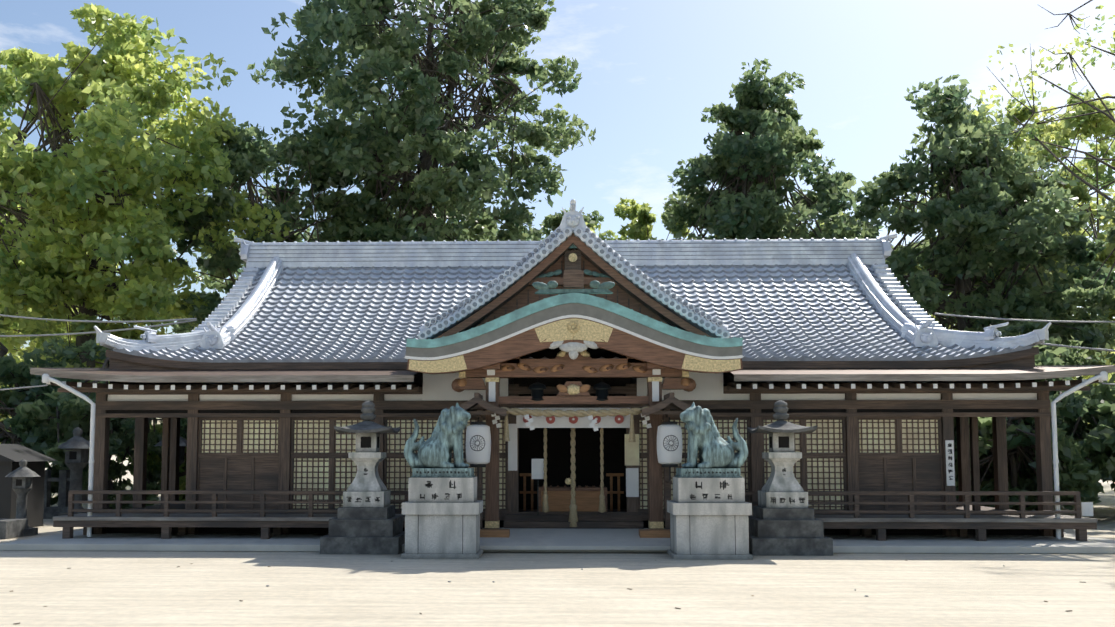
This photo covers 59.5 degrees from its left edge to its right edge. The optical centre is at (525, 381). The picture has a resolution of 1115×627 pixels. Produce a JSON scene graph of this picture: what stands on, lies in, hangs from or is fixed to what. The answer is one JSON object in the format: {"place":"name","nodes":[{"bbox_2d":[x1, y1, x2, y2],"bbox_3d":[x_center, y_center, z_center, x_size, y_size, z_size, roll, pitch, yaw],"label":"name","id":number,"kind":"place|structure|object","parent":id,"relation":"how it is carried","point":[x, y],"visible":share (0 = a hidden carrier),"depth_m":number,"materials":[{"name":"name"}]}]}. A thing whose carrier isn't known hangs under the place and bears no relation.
{"place":"outdoors","nodes":[
{"label":"outdoors","id":0,"kind":"place"},
{"bbox_2d":[0,332,13,430],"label":"tree","id":1,"kind":"object","parent":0,"point":[3,350],"depth_m":29.01,"materials":[{"name":"green plant"}]},
{"bbox_2d":[0,455,1114,626],"bbox_3d":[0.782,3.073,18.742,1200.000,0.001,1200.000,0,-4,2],"label":"ground","id":2,"kind":"structure","parent":0,"point":[213,588],"depth_m":12.11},
{"bbox_2d":[5,459,40,535],"bbox_3d":[-10.386,2.387,20.108,0.582,1.568,0.672,0,-4,2],"label":"lantern","id":3,"kind":"object","parent":2,"relation":"on","point":[22,475],"visible":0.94,"depth_m":20.01,"materials":[{"name":"stone"}]},
{"bbox_2d":[0,240,111,443],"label":"tree","id":4,"kind":"object","parent":2,"relation":"on","point":[19,357],"depth_m":50.31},
{"bbox_2d":[0,195,118,363],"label":"tree","id":5,"kind":"object","parent":2,"relation":"on","point":[9,344],"depth_m":37.57,"materials":[{"name":"green plant"}]},
{"bbox_2d":[0,353,131,505],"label":"tree","id":6,"kind":"object","parent":2,"relation":"on","point":[28,421],"depth_m":25.64,"materials":[{"name":"green plant"}]},
{"bbox_2d":[54,427,89,516],"bbox_3d":[-11.360,2.328,24.654,0.873,2.352,1.008,0,-4,2],"label":"lantern","id":7,"kind":"object","parent":2,"relation":"on","point":[77,444],"visible":0.83,"depth_m":24.50,"materials":[{"name":"stone"}]},
{"bbox_2d":[0,336,186,508],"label":"tree","id":8,"kind":"object","parent":2,"relation":"on","point":[73,404],"depth_m":26.90,"materials":[{"name":"green plant"}]},
{"bbox_2d":[0,434,186,538],"bbox_3d":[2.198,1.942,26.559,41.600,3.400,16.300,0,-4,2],"label":"small shed","id":9,"kind":"object","parent":2,"relation":"on","point":[39,509],"visible":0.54,"depth_m":22.20,"materials":[{"name":"wood"}]},
{"bbox_2d":[0,3,289,500],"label":"tree","id":10,"kind":"object","parent":2,"relation":"on","point":[112,74],"depth_m":32.64,"materials":[{"name":"green plant"}]},
{"bbox_2d":[115,382,202,500],"bbox_3d":[-10.003,1.851,31.669,5.315,4.724,5.750,0,-4,2],"label":"hedge","id":11,"kind":"object","parent":2,"relation":"on","point":[154,461],"depth_m":30.00,"materials":[{"name":"green plant"}]},
{"bbox_2d":[155,436,186,500],"bbox_3d":[-9.605,2.422,26.604,0.909,2.450,1.050,0,-4,2],"label":"lantern","id":12,"kind":"object","parent":2,"relation":"on","point":[183,442],"visible":0.12,"depth_m":26.54,"materials":[{"name":"stone"}]},
{"bbox_2d":[113,189,322,333],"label":"tree","id":13,"kind":"object","parent":2,"relation":"on","point":[300,239],"depth_m":51.99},
{"bbox_2d":[155,121,408,331],"bbox_3d":[-10.071,-3.018,39.817,11.469,15.546,10.392,0,-4,2],"label":"tree","id":14,"kind":"object","parent":2,"relation":"on","point":[248,155],"depth_m":37.42,"materials":[{"name":"green plant"}]},
{"bbox_2d":[320,401,404,553],"bbox_3d":[-2.769,1.641,17.061,1.320,2.610,1.320,0,-4,2],"label":"stone lantern","id":15,"kind":"object","parent":2,"relation":"on","point":[366,520],"visible":1,"depth_m":16.65,"materials":[{"name":"grey stone"}]},
{"bbox_2d":[247,0,595,241],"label":"tall tree","id":16,"kind":"object","parent":2,"relation":"on","point":[316,21],"depth_m":38.50,"materials":[{"name":"green plant"}]},
{"bbox_2d":[401,468,482,558],"bbox_3d":[-1.363,2.160,16.141,1.250,1.440,0.900,0,-4,2],"label":"statue pedestal","id":17,"kind":"object","parent":2,"relation":"on","point":[442,509],"visible":1,"depth_m":15.72,"materials":[{"name":"stone"}]},
{"bbox_2d":[404,403,470,467],"bbox_3d":[-1.470,0.928,16.234,1.122,1.142,0.605,0,-4,2],"label":"komainu statue","id":18,"kind":"object","parent":17,"relation":"on","point":[440,444],"visible":0.96,"depth_m":16.03,"materials":[{"name":"teal metal"}]},
{"bbox_2d":[489,228,546,239],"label":"tree","id":19,"kind":"object","parent":2,"relation":"on","point":[522,232],"depth_m":54.48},
{"bbox_2d":[11,563,1085,623],"bbox_3d":[0.569,2.271,7.887,26.799,0.024,15.288,0,-4,2],"label":"ground debris","id":20,"kind":"object","parent":2,"relation":"on","point":[581,569],"visible":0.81,"depth_m":11.53,"materials":[{"name":"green plant"}]},
{"bbox_2d":[0,528,1114,553],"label":"apron slab","id":21,"kind":"structure","parent":2,"relation":"on","point":[564,540],"depth_m":16.87,"materials":[{"name":"concrete"}]},
{"bbox_2d":[449,393,508,528],"bbox_3d":[-0.842,1.538,17.305,1.040,2.610,0.920,0,-4,2],"label":"paper lantern","id":22,"kind":"object","parent":21,"relation":"on","point":[478,444],"visible":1,"depth_m":17.12,"materials":[{"name":"paper"},{"name":"black paint"},{"name":"dark wood"}]},
{"bbox_2d":[92,347,1054,535],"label":"shrine hall walls","id":23,"kind":"structure","parent":21,"relation":"on","point":[853,441],"depth_m":18.92,"materials":[{"name":"brown wood"}]},
{"bbox_2d":[109,355,1034,383],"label":"roof eave boards","id":24,"kind":"object","parent":23,"relation":"on","point":[118,364],"visible":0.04,"depth_m":19.14,"materials":[{"name":"brown wood"}]},
{"bbox_2d":[106,264,1038,384],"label":"roof tiles","id":25,"kind":"object","parent":24,"relation":"on","point":[774,316],"visible":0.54,"depth_m":22.07,"materials":[{"name":"grey tile"}]},
{"bbox_2d":[94,233,1051,350],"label":"roof ridges","id":26,"kind":"object","parent":25,"relation":"on","point":[854,255],"visible":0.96,"depth_m":24.58,"materials":[{"name":"tile"}]},
{"bbox_2d":[418,199,729,338],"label":"roof gable","id":27,"kind":"structure","parent":25,"relation":"on","point":[572,241],"depth_m":18.93,"materials":[{"name":"tile"}]},
{"bbox_2d":[30,365,1114,391],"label":"roof eaves","id":28,"kind":"object","parent":23,"relation":"on","point":[161,377],"visible":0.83,"depth_m":18.26,"materials":[{"name":"brown wood"}]},
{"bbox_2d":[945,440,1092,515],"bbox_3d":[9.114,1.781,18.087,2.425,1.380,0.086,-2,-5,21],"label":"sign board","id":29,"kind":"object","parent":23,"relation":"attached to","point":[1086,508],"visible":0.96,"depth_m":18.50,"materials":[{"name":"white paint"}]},
{"bbox_2d":[451,350,695,537],"bbox_3d":[0.914,1.226,19.325,4.480,3.430,4.100,0,-4,2],"label":"entrance porch","id":30,"kind":"object","parent":21,"relation":"on","point":[563,364],"visible":0.73,"depth_m":17.75,"materials":[{"name":"brown wood"}]},
{"bbox_2d":[487,406,660,526],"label":"shimenawa curtain ropes","id":31,"kind":"object","parent":30,"relation":"attached to","point":[595,419],"visible":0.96,"depth_m":17.95,"materials":[{"name":"fabric"}]},
{"bbox_2d":[404,270,744,373],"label":"curved porch gable","id":32,"kind":"structure","parent":30,"relation":"on","point":[573,322],"depth_m":17.40,"materials":[{"name":"teal metal"}]},
{"bbox_2d":[42,371,1107,538],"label":"drainpipes","id":33,"kind":"object","parent":21,"relation":"on","point":[1101,376],"visible":0.92,"depth_m":17.74,"materials":[{"name":"grey metal"}]},
{"bbox_2d":[53,490,1097,540],"bbox_3d":[0.765,2.470,18.175,18.900,0.880,1.020,0,-4,2],"label":"veranda railing","id":34,"kind":"object","parent":21,"relation":"on","point":[166,521],"visible":0.62,"depth_m":17.82,"materials":[{"name":"brown wood"}]},
{"bbox_2d":[640,393,690,528],"bbox_3d":[2.537,1.532,17.211,1.040,2.610,0.920,0,-4,2],"label":"paper lantern","id":35,"kind":"object","parent":21,"relation":"on","point":[669,444],"visible":1,"depth_m":17.04,"materials":[{"name":"paper"},{"name":"black paint"},{"name":"dark wood"}]},
{"bbox_2d":[526,207,603,240],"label":"small tree","id":36,"kind":"object","parent":2,"relation":"on","point":[551,222],"depth_m":49.56,"materials":[{"name":"green plant"}]},
{"bbox_2d":[585,197,695,239],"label":"tree","id":37,"kind":"object","parent":2,"relation":"on","point":[642,217],"depth_m":45.03,"materials":[{"name":"green plant"}]},
{"bbox_2d":[667,468,752,559],"bbox_3d":[2.995,2.151,16.019,1.250,1.440,0.900,0,-4,2],"label":"statue pedestal","id":38,"kind":"object","parent":2,"relation":"on","point":[709,510],"visible":1,"depth_m":15.60,"materials":[{"name":"stone"}]},
{"bbox_2d":[680,402,747,467],"bbox_3d":[3.101,0.919,16.107,1.122,1.142,0.605,0,-4,2],"label":"komainu statue","id":39,"kind":"object","parent":38,"relation":"on","point":[710,444],"visible":0.94,"depth_m":15.92,"materials":[{"name":"teal metal"}]},
{"bbox_2d":[639,58,883,239],"bbox_3d":[8.977,-4.270,40.025,9.978,17.992,9.323,0,-4,2],"label":"tree","id":40,"kind":"object","parent":2,"relation":"on","point":[773,141],"depth_m":38.66,"materials":[{"name":"green plant"}]},
{"bbox_2d":[715,209,858,235],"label":"tree","id":41,"kind":"object","parent":2,"relation":"on","point":[817,221],"depth_m":50.51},
{"bbox_2d":[747,400,832,555],"bbox_3d":[4.428,1.626,16.860,1.320,2.610,1.320,0,-4,2],"label":"stone lantern","id":42,"kind":"object","parent":2,"relation":"on","point":[783,521],"visible":1,"depth_m":16.44,"materials":[{"name":"grey stone"}]},
{"bbox_2d":[828,74,1114,501],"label":"tree","id":43,"kind":"object","parent":2,"relation":"on","point":[978,217],"depth_m":32.81,"materials":[{"name":"green plant"}]},
{"bbox_2d":[971,458,985,506],"bbox_3d":[12.201,2.463,26.492,0.873,2.352,1.008,0,-4,2],"label":"lantern","id":44,"kind":"object","parent":2,"relation":"on","point":[981,466],"depth_m":26.37,"materials":[{"name":"stone"}]},
{"bbox_2d":[908,89,1114,352],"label":"tree","id":45,"kind":"object","parent":2,"relation":"on","point":[1061,132],"depth_m":39.34,"materials":[{"name":"green plant"}]},
{"bbox_2d":[928,197,1106,351],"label":"tree","id":46,"kind":"object","parent":2,"relation":"on","point":[1090,229],"depth_m":50.24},
{"bbox_2d":[924,321,1114,477],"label":"tree","id":47,"kind":"object","parent":2,"relation":"on","point":[1072,356],"depth_m":27.81,"materials":[{"name":"green plant"}]},
{"bbox_2d":[928,336,1114,510],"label":"tree","id":48,"kind":"object","parent":2,"relation":"on","point":[1046,356],"depth_m":25.51,"materials":[{"name":"green plant"}]},
{"bbox_2d":[955,380,1114,510],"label":"hedge","id":49,"kind":"object","parent":2,"relation":"on","point":[1082,475],"depth_m":23.63,"materials":[{"name":"green plant"}]},
{"bbox_2d":[955,323,1114,486],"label":"tree","id":50,"kind":"object","parent":2,"relation":"on","point":[1002,332],"depth_m":30.60,"materials":[{"name":"green plant"}]},
{"bbox_2d":[967,0,1114,203],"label":"bare tree","id":51,"kind":"object","parent":2,"relation":"on","point":[1027,129],"depth_m":26.43,"materials":[{"name":"plant"}]},
{"bbox_2d":[1033,349,1114,482],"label":"tree","id":52,"kind":"object","parent":2,"relation":"on","point":[1108,361],"visible":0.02,"depth_m":26.70,"materials":[{"name":"green plant"}]},
{"bbox_2d":[1062,196,1114,375],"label":"tree","id":53,"kind":"object","parent":2,"relation":"on","point":[1094,293],"depth_m":25.02,"materials":[{"name":"green plant"}]},
{"bbox_2d":[1077,342,1113,363],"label":"tree","id":54,"kind":"object","parent":2,"relation":"on","point":[1090,352],"visible":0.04,"depth_m":31.17,"materials":[{"name":"green plant"}]},
{"bbox_2d":[1083,373,1114,491],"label":"tree","id":55,"kind":"object","parent":2,"relation":"on","point":[1103,391],"depth_m":24.37,"materials":[{"name":"green plant"}]},
{"bbox_2d":[0,313,1114,389],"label":"overhead wires","id":56,"kind":"object","parent":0,"point":[195,319],"visible":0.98,"depth_m":22.31,"materials":[{"name":"black paint"}]},
{"bbox_2d":[0,0,1114,425],"label":"sky","id":57,"kind":"structure","parent":0,"point":[649,69],"materials":[{"name":"blue"}]}
]}

